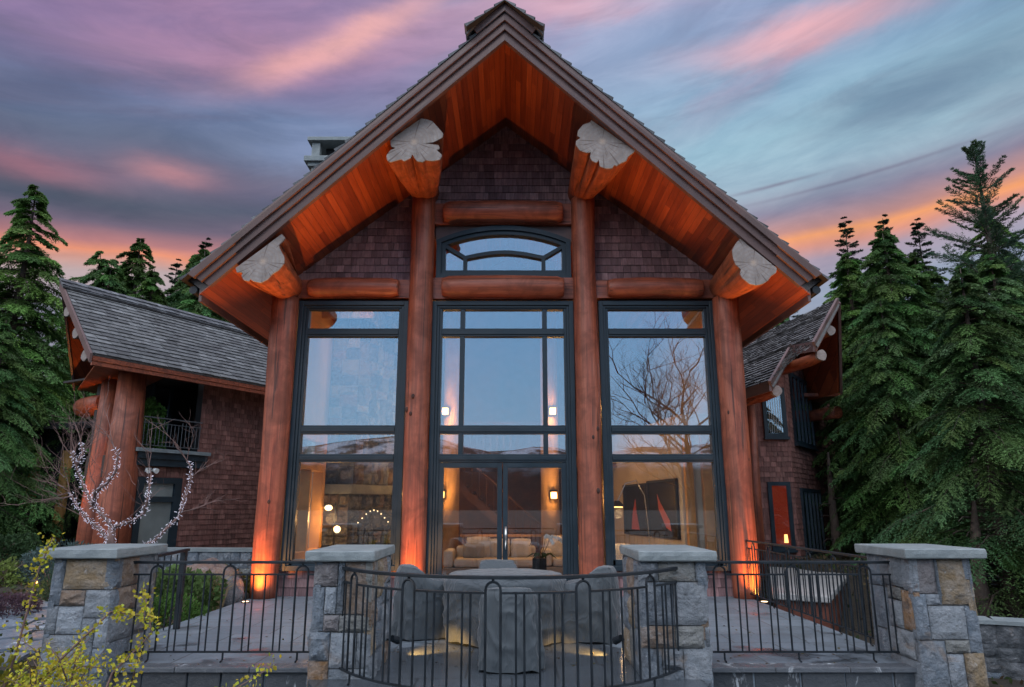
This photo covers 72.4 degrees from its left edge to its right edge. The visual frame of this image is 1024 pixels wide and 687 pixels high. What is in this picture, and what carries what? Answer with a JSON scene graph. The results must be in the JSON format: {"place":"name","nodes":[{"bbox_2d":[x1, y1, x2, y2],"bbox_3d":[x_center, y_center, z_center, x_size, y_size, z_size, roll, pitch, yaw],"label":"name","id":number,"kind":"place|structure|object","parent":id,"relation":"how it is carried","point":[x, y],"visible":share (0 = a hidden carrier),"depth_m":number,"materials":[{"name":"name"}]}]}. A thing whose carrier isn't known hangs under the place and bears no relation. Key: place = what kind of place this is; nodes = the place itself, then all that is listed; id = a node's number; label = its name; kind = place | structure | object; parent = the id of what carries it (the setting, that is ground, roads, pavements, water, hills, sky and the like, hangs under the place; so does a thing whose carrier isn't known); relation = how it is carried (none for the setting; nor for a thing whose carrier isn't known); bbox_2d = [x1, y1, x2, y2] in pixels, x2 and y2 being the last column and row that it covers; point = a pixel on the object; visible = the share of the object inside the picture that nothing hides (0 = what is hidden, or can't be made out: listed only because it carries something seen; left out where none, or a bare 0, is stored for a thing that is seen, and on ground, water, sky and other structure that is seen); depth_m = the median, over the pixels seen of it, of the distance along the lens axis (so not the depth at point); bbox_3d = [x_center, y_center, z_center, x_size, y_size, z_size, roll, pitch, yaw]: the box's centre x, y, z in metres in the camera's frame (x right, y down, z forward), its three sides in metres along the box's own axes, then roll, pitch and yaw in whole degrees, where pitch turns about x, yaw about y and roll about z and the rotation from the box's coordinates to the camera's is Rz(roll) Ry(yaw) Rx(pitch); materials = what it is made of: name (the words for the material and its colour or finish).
{"place":"outdoors","nodes":[
{"label":"outdoors","id":0,"kind":"place"},
{"bbox_2d":[0,599,48,666],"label":"path","id":1,"kind":"structure","parent":0,"point":[10,632],"depth_m":10.67,"materials":[{"name":"stone"}]},
{"bbox_2d":[0,378,248,543],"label":"bare tree","id":2,"kind":"object","parent":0,"point":[110,537],"visible":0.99,"depth_m":10.98,"materials":[{"name":"plant"}]},
{"bbox_2d":[69,443,193,543],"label":"string lights","id":3,"kind":"object","parent":2,"relation":"attached to","point":[107,487],"visible":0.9,"depth_m":10.85,"materials":[{"name":"white"}]},
{"bbox_2d":[0,546,1023,686],"bbox_3d":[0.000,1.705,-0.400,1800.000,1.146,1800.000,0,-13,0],"label":"ground","id":4,"kind":"structure","parent":0,"point":[1006,682],"depth_m":13.37,"materials":[{"name":"green plant"}]},
{"bbox_2d":[0,556,28,586],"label":"shrub","id":5,"kind":"object","parent":4,"relation":"on","point":[9,567],"visible":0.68,"depth_m":13.73,"materials":[{"name":"green plant"}]},
{"bbox_2d":[0,650,28,686],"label":"shrub","id":6,"kind":"object","parent":4,"relation":"on","point":[5,673],"visible":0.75,"depth_m":5.02,"materials":[{"name":"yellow plant"}]},
{"bbox_2d":[0,507,38,546],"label":"shrub","id":7,"kind":"object","parent":4,"relation":"on","point":[28,514],"visible":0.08,"depth_m":23.31,"materials":[{"name":"green plant"}]},
{"bbox_2d":[0,591,43,618],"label":"shrub","id":8,"kind":"object","parent":4,"relation":"on","point":[16,599],"visible":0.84,"depth_m":11.64,"materials":[{"name":"purple plant"}]},
{"bbox_2d":[0,532,44,560],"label":"shrub","id":9,"kind":"object","parent":4,"relation":"on","point":[7,542],"visible":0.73,"depth_m":18.28,"materials":[{"name":"green plant"}]},
{"bbox_2d":[12,298,48,417],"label":"cedar tree","id":10,"kind":"object","parent":4,"relation":"on","point":[22,327],"visible":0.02,"depth_m":36.95,"materials":[{"name":"green plant"}]},
{"bbox_2d":[0,317,64,550],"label":"hemlock tree","id":11,"kind":"object","parent":4,"relation":"on","point":[7,373],"visible":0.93,"depth_m":22.19,"materials":[{"name":"green plant"}]},
{"bbox_2d":[36,563,53,601],"bbox_3d":[-8.108,4.288,12.559,0.835,0.954,0.845,0,-13,0],"label":"shrub","id":12,"kind":"object","parent":4,"relation":"on","point":[44,594],"visible":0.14,"depth_m":12.38,"materials":[{"name":"green plant"}]},
{"bbox_2d":[0,184,92,539],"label":"cedar tree","id":13,"kind":"object","parent":4,"relation":"on","point":[32,258],"visible":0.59,"depth_m":25.97,"materials":[{"name":"green plant"}]},
{"bbox_2d":[0,421,92,546],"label":"tree","id":14,"kind":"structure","parent":4,"relation":"on","point":[62,510],"depth_m":24.79,"materials":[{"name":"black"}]},
{"bbox_2d":[12,539,95,584],"bbox_3d":[-9.178,4.546,14.650,2.613,0.947,2.106,0,-13,0],"label":"shrub","id":15,"kind":"object","parent":4,"relation":"on","point":[27,560],"visible":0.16,"depth_m":14.24,"materials":[{"name":"green plant"}]},
{"bbox_2d":[9,251,124,419],"bbox_3d":[-19.808,2.534,32.050,7.982,14.456,8.863,5,-14,-21],"label":"hemlock tree","id":16,"kind":"object","parent":4,"relation":"on","point":[91,275],"visible":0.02,"depth_m":33.17,"materials":[{"name":"green plant"}]},
{"bbox_2d":[38,392,96,546],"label":"cedar tree","id":17,"kind":"object","parent":4,"relation":"on","point":[52,443],"visible":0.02,"depth_m":24.40,"materials":[{"name":"green plant"}]},
{"bbox_2d":[28,259,132,420],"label":"hemlock tree","id":18,"kind":"object","parent":4,"relation":"on","point":[103,281],"visible":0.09,"depth_m":31.21,"materials":[{"name":"green plant"}]},
{"bbox_2d":[37,544,167,686],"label":"stone pillar","id":19,"kind":"structure","parent":4,"relation":"on","point":[86,580],"depth_m":7.43,"materials":[{"name":"grey stone"}]},
{"bbox_2d":[45,238,165,400],"bbox_3d":[-18.859,2.383,33.681,9.256,16.070,10.382,2,-13,-7],"label":"cedar tree","id":20,"kind":"object","parent":4,"relation":"on","point":[135,262],"visible":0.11,"depth_m":35.20,"materials":[{"name":"green plant"}]},
{"bbox_2d":[75,266,168,428],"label":"cedar tree","id":21,"kind":"object","parent":4,"relation":"on","point":[152,280],"visible":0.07,"depth_m":31.67,"materials":[{"name":"green plant"}]},
{"bbox_2d":[2,532,281,686],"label":"flowering shrub","id":22,"kind":"object","parent":4,"relation":"on","point":[62,669],"visible":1,"depth_m":4.91,"materials":[{"name":"yellow plant"}]},
{"bbox_2d":[59,277,267,547],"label":"house wing","id":23,"kind":"structure","parent":4,"relation":"on","point":[195,370],"depth_m":20.28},
{"bbox_2d":[137,502,170,543],"bbox_3d":[-9.762,5.212,18.982,0.050,1.780,0.920,-7,-15,29],"label":"door","id":24,"kind":"structure","parent":23,"relation":"in","point":[158,517],"depth_m":19.08,"materials":[{"name":"grey glass"}]},
{"bbox_2d":[142,396,167,448],"bbox_3d":[-10.338,2.297,19.818,1.246,1.656,1.267,0,-13,0],"label":"shrub","id":25,"kind":"object","parent":23,"relation":"on","point":[152,408],"visible":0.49,"depth_m":19.72,"materials":[{"name":"green plant"}]},
{"bbox_2d":[145,384,174,448],"bbox_3d":[-10.798,2.290,20.800,0.080,2.200,1.400,-7,-15,29],"label":"balcony door","id":26,"kind":"structure","parent":23,"relation":"in","point":[152,387],"depth_m":21.34,"materials":[{"name":"black glass"}]},
{"bbox_2d":[164,258,182,296],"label":"fir tree","id":27,"kind":"object","parent":4,"relation":"on","point":[178,272],"visible":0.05,"depth_m":44.04,"materials":[{"name":"green plant"}]},
{"bbox_2d":[152,592,207,629],"bbox_3d":[-5.350,4.160,10.899,1.320,0.654,1.737,0,-13,0],"label":"shrub","id":28,"kind":"object","parent":4,"relation":"on","point":[186,601],"visible":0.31,"depth_m":10.75,"materials":[{"name":"green plant"}]},
{"bbox_2d":[164,251,204,308],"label":"cedar tree","id":29,"kind":"object","parent":4,"relation":"on","point":[191,260],"visible":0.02,"depth_m":36.42,"materials":[{"name":"green plant"}]},
{"bbox_2d":[155,564,227,615],"bbox_3d":[-5.762,4.187,11.961,1.660,0.793,1.791,0,-13,0],"label":"shrub","id":30,"kind":"object","parent":4,"relation":"on","point":[198,589],"visible":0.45,"depth_m":11.81,"materials":[{"name":"green plant"}]},
{"bbox_2d":[173,249,209,303],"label":"hemlock tree","id":31,"kind":"object","parent":4,"relation":"on","point":[206,253],"visible":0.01,"depth_m":40.75,"materials":[{"name":"green plant"}]},
{"bbox_2d":[164,258,227,321],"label":"cedar tree","id":32,"kind":"object","parent":4,"relation":"on","point":[181,292],"visible":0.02,"depth_m":33.60,"materials":[{"name":"green plant"}]},
{"bbox_2d":[180,237,212,301],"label":"fir tree","id":33,"kind":"object","parent":4,"relation":"on","point":[203,245],"visible":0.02,"depth_m":42.38,"materials":[{"name":"green plant"}]},
{"bbox_2d":[176,291,222,320],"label":"hemlock tree","id":34,"kind":"object","parent":4,"relation":"on","point":[201,309],"visible":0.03,"depth_m":31.66,"materials":[{"name":"green plant"}]},
{"bbox_2d":[157,547,251,579],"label":"garden wall","id":35,"kind":"structure","parent":4,"relation":"on","point":[223,553],"depth_m":15.33,"materials":[{"name":"stone"}]},
{"bbox_2d":[186,558,242,580],"bbox_3d":[-5.709,4.463,13.207,1.248,0.795,1.080,0,-13,0],"label":"boulder","id":36,"kind":"object","parent":4,"relation":"on","point":[214,568],"visible":0.24,"depth_m":13.03,"materials":[{"name":"grey stone"}]},
{"bbox_2d":[186,564,250,592],"bbox_3d":[-5.983,4.660,13.908,1.899,0.655,1.194,0,-13,0],"label":"shrub","id":37,"kind":"object","parent":4,"relation":"on","point":[244,582],"depth_m":13.91,"materials":[{"name":"green plant"}]},
{"bbox_2d":[199,570,238,610],"bbox_3d":[-5.152,4.292,12.243,0.746,0.698,0.735,0,-13,0],"label":"dry grass tuft","id":38,"kind":"object","parent":4,"relation":"on","point":[215,581],"visible":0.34,"depth_m":12.21,"materials":[{"name":"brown plant"}]},
{"bbox_2d":[218,575,244,607],"bbox_3d":[-5.162,4.574,12.687,0.572,0.722,0.601,6,-15,-25],"label":"boulder","id":39,"kind":"object","parent":4,"relation":"on","point":[239,593],"visible":0.36,"depth_m":12.55,"materials":[{"name":"grey stone"}]},
{"bbox_2d":[305,545,394,686],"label":"stone pillar","id":40,"kind":"structure","parent":4,"relation":"on","point":[324,639],"depth_m":7.02,"materials":[{"name":"grey stone"}]},
{"bbox_2d":[179,0,829,598],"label":"log house","id":41,"kind":"structure","parent":4,"relation":"on","point":[513,218],"depth_m":14.12,"materials":[{"name":"brown wood"}]},
{"bbox_2d":[279,435,327,564],"bbox_3d":[-4.470,3.204,14.953,0.340,2.750,2.220,0,-13,0],"label":"window","id":42,"kind":"structure","parent":41,"relation":"in","point":[318,469],"depth_m":15.51,"materials":[{"name":"clear glass"}]},
{"bbox_2d":[325,502,340,544],"bbox_3d":[-4.016,4.434,15.600,0.388,1.750,0.280,0,-13,0],"label":"floor lamp","id":43,"kind":"object","parent":41,"relation":"on","point":[336,529],"visible":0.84,"depth_m":15.65,"materials":[{"name":"black metal"}]},
{"bbox_2d":[280,301,408,570],"bbox_3d":[-3.245,1.726,13.883,2.250,5.300,0.220,0,-13,0],"label":"window","id":44,"kind":"structure","parent":41,"relation":"in","point":[298,429],"depth_m":13.83,"materials":[{"name":"black metal"}]},
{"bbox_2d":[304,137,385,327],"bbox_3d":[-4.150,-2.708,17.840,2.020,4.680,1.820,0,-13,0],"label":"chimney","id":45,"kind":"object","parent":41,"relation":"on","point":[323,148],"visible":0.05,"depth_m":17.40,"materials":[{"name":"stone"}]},
{"bbox_2d":[321,311,398,547],"bbox_3d":[-3.687,1.533,17.967,0.981,8.480,2.566,-8,-15,31],"label":"stone fireplace","id":46,"kind":"object","parent":41,"relation":"on","point":[363,381],"visible":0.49,"depth_m":17.27,"materials":[{"name":"grey"}]},
{"bbox_2d":[436,462,501,573],"bbox_3d":[-0.811,3.544,13.477,1.238,2.475,0.090,0,-13,0],"label":"door","id":47,"kind":"structure","parent":41,"relation":"in","point":[442,465],"depth_m":13.56,"materials":[{"name":"black metal"}]},
{"bbox_2d":[443,537,535,574],"bbox_3d":[-0.500,5.103,16.896,2.240,0.840,0.970,0,-13,0],"label":"sofa","id":48,"kind":"object","parent":41,"relation":"on","point":[520,550],"visible":0.66,"depth_m":16.94,"materials":[{"name":"grey fabric"}]},
{"bbox_2d":[463,543,484,557],"bbox_3d":[-0.920,4.979,16.807,0.520,0.340,0.229,0,-13,0],"label":"throw cushion","id":49,"kind":"object","parent":48,"relation":"on","point":[473,550],"visible":0.98,"depth_m":16.74,"materials":[{"name":"grey fabric"}]},
{"bbox_2d":[459,468,539,557],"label":"staircase","id":50,"kind":"structure","parent":41,"relation":"on","point":[474,500],"depth_m":19.01,"materials":[{"name":"wood"}]},
{"bbox_2d":[425,301,578,580],"bbox_3d":[-0.185,1.955,13.829,2.890,5.770,0.220,0,-13,0],"label":"window","id":51,"kind":"structure","parent":41,"relation":"in","point":[436,429],"depth_m":13.89,"materials":[{"name":"black metal"}]},
{"bbox_2d":[436,225,570,277],"bbox_3d":[-0.175,-1.898,14.733,2.810,1.165,0.220,0,-13,0],"label":"arched window","id":52,"kind":"structure","parent":41,"relation":"in","point":[563,244],"depth_m":14.69,"materials":[{"name":"black metal"}]},
{"bbox_2d":[460,534,561,544],"bbox_3d":[-0.025,5.446,18.161,2.650,0.950,0.350,0,-13,0],"label":"console table","id":53,"kind":"object","parent":41,"relation":"on","point":[463,536],"visible":0.38,"depth_m":18.09,"materials":[{"name":"brown wood"}]},
{"bbox_2d":[503,462,567,580],"bbox_3d":[0.441,3.534,13.437,1.238,2.475,0.171,0,-13,0],"label":"door","id":54,"kind":"structure","parent":41,"relation":"in","point":[506,465],"depth_m":13.55,"materials":[{"name":"black metal"}]},
{"bbox_2d":[526,534,561,569],"bbox_3d":[0.691,4.473,14.358,0.858,1.108,0.590,0,-13,0],"label":"orchid","id":55,"kind":"object","parent":41,"relation":"on","point":[539,563],"visible":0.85,"depth_m":14.30,"materials":[{"name":"white"}]},
{"bbox_2d":[550,490,557,499],"bbox_3d":[1.050,3.801,17.587,0.200,0.230,0.180,0,-13,0],"label":"wall sconce","id":56,"kind":"object","parent":41,"relation":"attached to","point":[553,494],"depth_m":17.53,"materials":[{"name":"white glass"}]},
{"bbox_2d":[541,535,578,573],"bbox_3d":[1.510,5.150,17.142,1.580,0.860,0.970,0,-13,0],"label":"sofa","id":57,"kind":"object","parent":41,"relation":"on","point":[555,549],"visible":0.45,"depth_m":16.87,"materials":[{"name":"grey fabric"}]},
{"bbox_2d":[615,543,629,558],"bbox_3d":[2.475,4.759,15.277,0.750,0.770,0.720,0,-13,0],"label":"armchair","id":58,"kind":"object","parent":41,"relation":"on","point":[618,553],"visible":0.15,"depth_m":15.26,"materials":[{"name":"fabric"}]},
{"bbox_2d":[614,480,649,544],"bbox_3d":[2.589,4.100,15.224,0.924,2.230,0.334,3,-13,-11],"label":"arc lamp","id":59,"kind":"object","parent":41,"relation":"on","point":[617,503],"visible":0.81,"depth_m":15.37,"materials":[{"name":"grey metal"}]},
{"bbox_2d":[623,483,647,535],"bbox_3d":[3.100,4.173,17.617,0.060,1.240,1.700,2,-13,-9],"label":"framed picture","id":60,"kind":"object","parent":41,"relation":"attached to","point":[635,516],"visible":0.86,"depth_m":17.59,"materials":[{"name":"black"}]},
{"bbox_2d":[646,478,680,539],"bbox_3d":[3.405,3.737,15.845,0.060,1.280,1.800,2,-13,-9],"label":"framed picture","id":61,"kind":"object","parent":41,"relation":"attached to","point":[663,512],"visible":0.97,"depth_m":15.74,"materials":[{"name":"black"}]},
{"bbox_2d":[597,301,730,570],"bbox_3d":[2.955,1.726,13.883,2.370,5.300,0.220,0,-13,0],"label":"window","id":62,"kind":"structure","parent":41,"relation":"in","point":[713,429],"depth_m":13.83,"materials":[{"name":"black metal"}]},
{"bbox_2d":[110,672,914,686],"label":"steps","id":63,"kind":"structure","parent":4,"relation":"on","point":[174,679],"depth_m":7.33,"materials":[{"name":"stone"}]},
{"bbox_2d":[619,545,716,686],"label":"stone pillar","id":64,"kind":"structure","parent":4,"relation":"on","point":[693,656],"depth_m":7.01,"materials":[{"name":"grey stone"}]},
{"bbox_2d":[743,298,848,578],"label":"house wing","id":65,"kind":"structure","parent":4,"relation":"on","point":[793,375],"depth_m":18.94,"materials":[{"name":"brown wood"}]},
{"bbox_2d":[762,388,789,439],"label":"window","id":66,"kind":"structure","parent":65,"relation":"in","point":[773,410],"depth_m":18.99,"materials":[{"name":"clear glass"}]},
{"bbox_2d":[767,482,797,552],"bbox_3d":[7.080,4.552,18.399,0.660,1.800,0.145,0,-13,0],"label":"window","id":67,"kind":"structure","parent":65,"relation":"in","point":[779,493],"depth_m":18.41,"materials":[{"name":"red glass"}]},
{"bbox_2d":[788,373,817,450],"bbox_3d":[8.480,2.023,20.406,0.145,2.060,2.460,-9,-16,34],"label":"window","id":68,"kind":"structure","parent":65,"relation":"in","point":[801,406],"depth_m":20.20,"materials":[{"name":"metal"}]},
{"bbox_2d":[799,488,826,555],"bbox_3d":[8.522,5.055,19.758,0.145,1.860,2.410,-9,-16,34],"label":"window","id":69,"kind":"structure","parent":65,"relation":"in","point":[811,499],"depth_m":19.64,"materials":[{"name":"glass"}]},
{"bbox_2d":[768,567,846,630],"bbox_3d":[6.279,5.379,14.264,1.833,1.100,6.091,-4,-14,18],"label":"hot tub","id":70,"kind":"object","parent":4,"relation":"on","point":[810,618],"visible":0.27,"depth_m":12.42,"materials":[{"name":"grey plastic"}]},
{"bbox_2d":[817,452,846,556],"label":"tree trunk","id":71,"kind":"object","parent":4,"relation":"on","point":[834,525],"visible":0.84,"depth_m":19.03,"materials":[{"name":"brown plant"}]},
{"bbox_2d":[827,216,866,297],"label":"fir tree","id":72,"kind":"object","parent":4,"relation":"on","point":[846,232],"visible":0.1,"depth_m":45.02,"materials":[{"name":"green plant"}]},
{"bbox_2d":[824,252,869,314],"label":"hemlock tree","id":73,"kind":"object","parent":4,"relation":"on","point":[829,294],"depth_m":31.39,"materials":[{"name":"green plant"}]},
{"bbox_2d":[822,255,893,548],"bbox_3d":[12.546,2.233,25.043,6.637,11.522,7.444,-8,-16,32],"label":"cedar tree","id":74,"kind":"object","parent":4,"relation":"on","point":[850,290],"visible":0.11,"depth_m":25.98,"materials":[{"name":"green plant"}]},
{"bbox_2d":[815,281,947,548],"bbox_3d":[12.106,2.666,21.984,6.554,9.662,6.278,-2,-13,8],"label":"cedar tree","id":75,"kind":"object","parent":4,"relation":"on","point":[848,380],"visible":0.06,"depth_m":21.87,"materials":[{"name":"green plant"}]},
{"bbox_2d":[835,224,940,454],"bbox_3d":[15.743,1.798,27.788,9.011,13.948,8.034,-5,-14,20],"label":"cedar tree","id":76,"kind":"object","parent":4,"relation":"on","point":[889,252],"visible":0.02,"depth_m":29.04,"materials":[{"name":"green plant"}]},
{"bbox_2d":[812,231,969,552],"bbox_3d":[11.390,1.591,20.549,5.702,10.326,6.330,1,-13,-2],"label":"hemlock tree","id":77,"kind":"object","parent":4,"relation":"on","point":[892,292],"visible":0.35,"depth_m":20.52,"materials":[{"name":"green plant"}]},
{"bbox_2d":[873,213,908,261],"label":"fir tree","id":78,"kind":"object","parent":4,"relation":"on","point":[884,221],"visible":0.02,"depth_m":45.87,"materials":[{"name":"green plant"}]},
{"bbox_2d":[823,298,979,556],"bbox_3d":[10.164,2.375,18.427,4.134,7.486,4.590,-4,-14,18],"label":"hemlock tree","id":79,"kind":"object","parent":4,"relation":"on","point":[891,394],"visible":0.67,"depth_m":18.32,"materials":[{"name":"green plant"}]},
{"bbox_2d":[865,252,964,529],"bbox_3d":[14.711,2.169,24.185,7.248,11.219,6.462,3,-14,-13],"label":"cedar tree","id":80,"kind":"object","parent":4,"relation":"on","point":[914,263],"visible":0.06,"depth_m":24.85,"materials":[{"name":"green plant"}]},
{"bbox_2d":[905,217,947,285],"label":"fir tree","id":81,"kind":"object","parent":4,"relation":"on","point":[920,236],"visible":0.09,"depth_m":45.51,"materials":[{"name":"green plant"}]},
{"bbox_2d":[848,268,1023,617],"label":"cedar tree","id":82,"kind":"object","parent":4,"relation":"on","point":[1005,560],"visible":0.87,"depth_m":12.64,"materials":[{"name":"green plant"}]},
{"bbox_2d":[924,266,948,331],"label":"cedar tree","id":83,"kind":"object","parent":4,"relation":"on","point":[935,278],"visible":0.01,"depth_m":38.99,"materials":[{"name":"green plant"}]},
{"bbox_2d":[854,139,1023,502],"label":"spruce tree","id":84,"kind":"object","parent":4,"relation":"on","point":[985,213],"visible":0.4,"depth_m":20.78,"materials":[{"name":"green plant"}]},
{"bbox_2d":[908,303,1023,553],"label":"cedar tree","id":85,"kind":"object","parent":4,"relation":"on","point":[1010,360],"visible":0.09,"depth_m":16.37,"materials":[{"name":"green plant"}]},
{"bbox_2d":[913,254,1023,545],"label":"cedar tree","id":86,"kind":"object","parent":4,"relation":"on","point":[997,269],"visible":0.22,"depth_m":18.57,"materials":[{"name":"green plant"}]},
{"bbox_2d":[931,206,1023,345],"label":"cedar tree","id":87,"kind":"object","parent":4,"relation":"on","point":[976,238],"visible":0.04,"depth_m":23.82,"materials":[{"name":"green plant"}]},
{"bbox_2d":[957,501,1003,617],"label":"tree trunk","id":88,"kind":"object","parent":4,"relation":"on","point":[983,592],"visible":0.56,"depth_m":11.92,"materials":[{"name":"brown plant"}]},
{"bbox_2d":[978,616,1023,680],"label":"garden wall","id":89,"kind":"structure","parent":4,"relation":"on","point":[1003,643],"depth_m":9.46,"materials":[{"name":"stone"}]},
{"bbox_2d":[0,0,1023,379],"label":"sky","id":90,"kind":"structure","parent":0,"point":[173,125],"materials":[{"name":"blue"}]},
{"bbox_2d":[124,596,901,686],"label":"terrace","id":91,"kind":"structure","parent":0,"point":[532,677],"depth_m":8.27,"materials":[{"name":"stone"}]},
{"bbox_2d":[150,548,189,631],"bbox_3d":[-4.667,3.288,9.219,0.094,1.068,1.254,-1,-13,4],"label":"stair handrail","id":92,"kind":"object","parent":91,"relation":"on","point":[183,557],"visible":0.4,"depth_m":9.68,"materials":[{"name":"black metal"}]},
{"bbox_2d":[124,561,314,662],"bbox_3d":[-3.115,2.947,7.718,2.270,1.053,0.080,0,-13,0],"label":"iron railing","id":93,"kind":"object","parent":91,"relation":"on","point":[230,563],"visible":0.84,"depth_m":7.74,"materials":[{"name":"black metal"}]},
{"bbox_2d":[391,564,445,640],"bbox_3d":[-1.155,3.376,9.215,0.901,0.904,0.688,3,-14,-14],"label":"patio chair","id":94,"kind":"object","parent":91,"relation":"on","point":[420,597],"visible":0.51,"depth_m":8.91,"materials":[{"name":"grey fabric"}]},
{"bbox_2d":[479,559,516,568],"bbox_3d":[-0.206,3.669,10.396,0.702,0.865,0.761,0,-13,0],"label":"patio chair","id":95,"kind":"object","parent":91,"relation":"on","point":[493,563],"visible":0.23,"depth_m":10.55,"materials":[{"name":"grey fabric"}]},
{"bbox_2d":[442,568,566,646],"bbox_3d":[-0.090,3.405,9.185,1.648,0.824,1.702,0,-13,0],"label":"patio table","id":96,"kind":"object","parent":91,"relation":"on","point":[478,585],"visible":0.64,"depth_m":8.57,"materials":[{"name":"grey fabric"}]},
{"bbox_2d":[338,566,680,686],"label":"iron railing","id":97,"kind":"object","parent":91,"relation":"on","point":[498,577],"visible":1,"depth_m":6.25,"materials":[{"name":"black metal"}]},
{"bbox_2d":[477,587,544,672],"bbox_3d":[-0.013,3.004,7.458,0.715,0.817,0.765,0,-13,0],"label":"patio chair","id":98,"kind":"object","parent":91,"relation":"on","point":[508,635],"visible":0.86,"depth_m":7.15,"materials":[{"name":"grey fabric"}]},
{"bbox_2d":[107,663,916,672],"bbox_3d":[-0.010,3.432,7.412,8.574,0.049,0.240,0,-13,0],"label":"coping","id":99,"kind":"object","parent":91,"relation":"on","point":[716,668],"visible":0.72,"depth_m":7.30,"materials":[{"name":"stone"}]},
{"bbox_2d":[561,565,620,643],"bbox_3d":[0.944,3.330,9.030,0.900,0.900,0.734,-4,-14,16],"label":"patio chair","id":100,"kind":"object","parent":91,"relation":"on","point":[583,610],"visible":0.65,"depth_m":8.72,"materials":[{"name":"grey fabric"}]},
{"bbox_2d":[705,561,899,662],"bbox_3d":[3.100,2.947,7.718,2.300,1.053,0.080,0,-13,0],"label":"iron railing","id":101,"kind":"object","parent":91,"relation":"on","point":[798,579],"visible":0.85,"depth_m":7.74,"materials":[{"name":"black metal"}]},
{"bbox_2d":[745,540,874,645],"bbox_3d":[4.360,3.618,10.578,0.055,1.053,4.750,0,-13,0],"label":"iron railing","id":102,"kind":"object","parent":91,"relation":"on","point":[797,609],"visible":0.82,"depth_m":10.22,"materials":[{"name":"black metal"}]},
{"bbox_2d":[854,544,988,686],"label":"stone pillar","id":103,"kind":"structure","parent":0,"point":[939,640],"depth_m":7.42,"materials":[{"name":"grey stone"}]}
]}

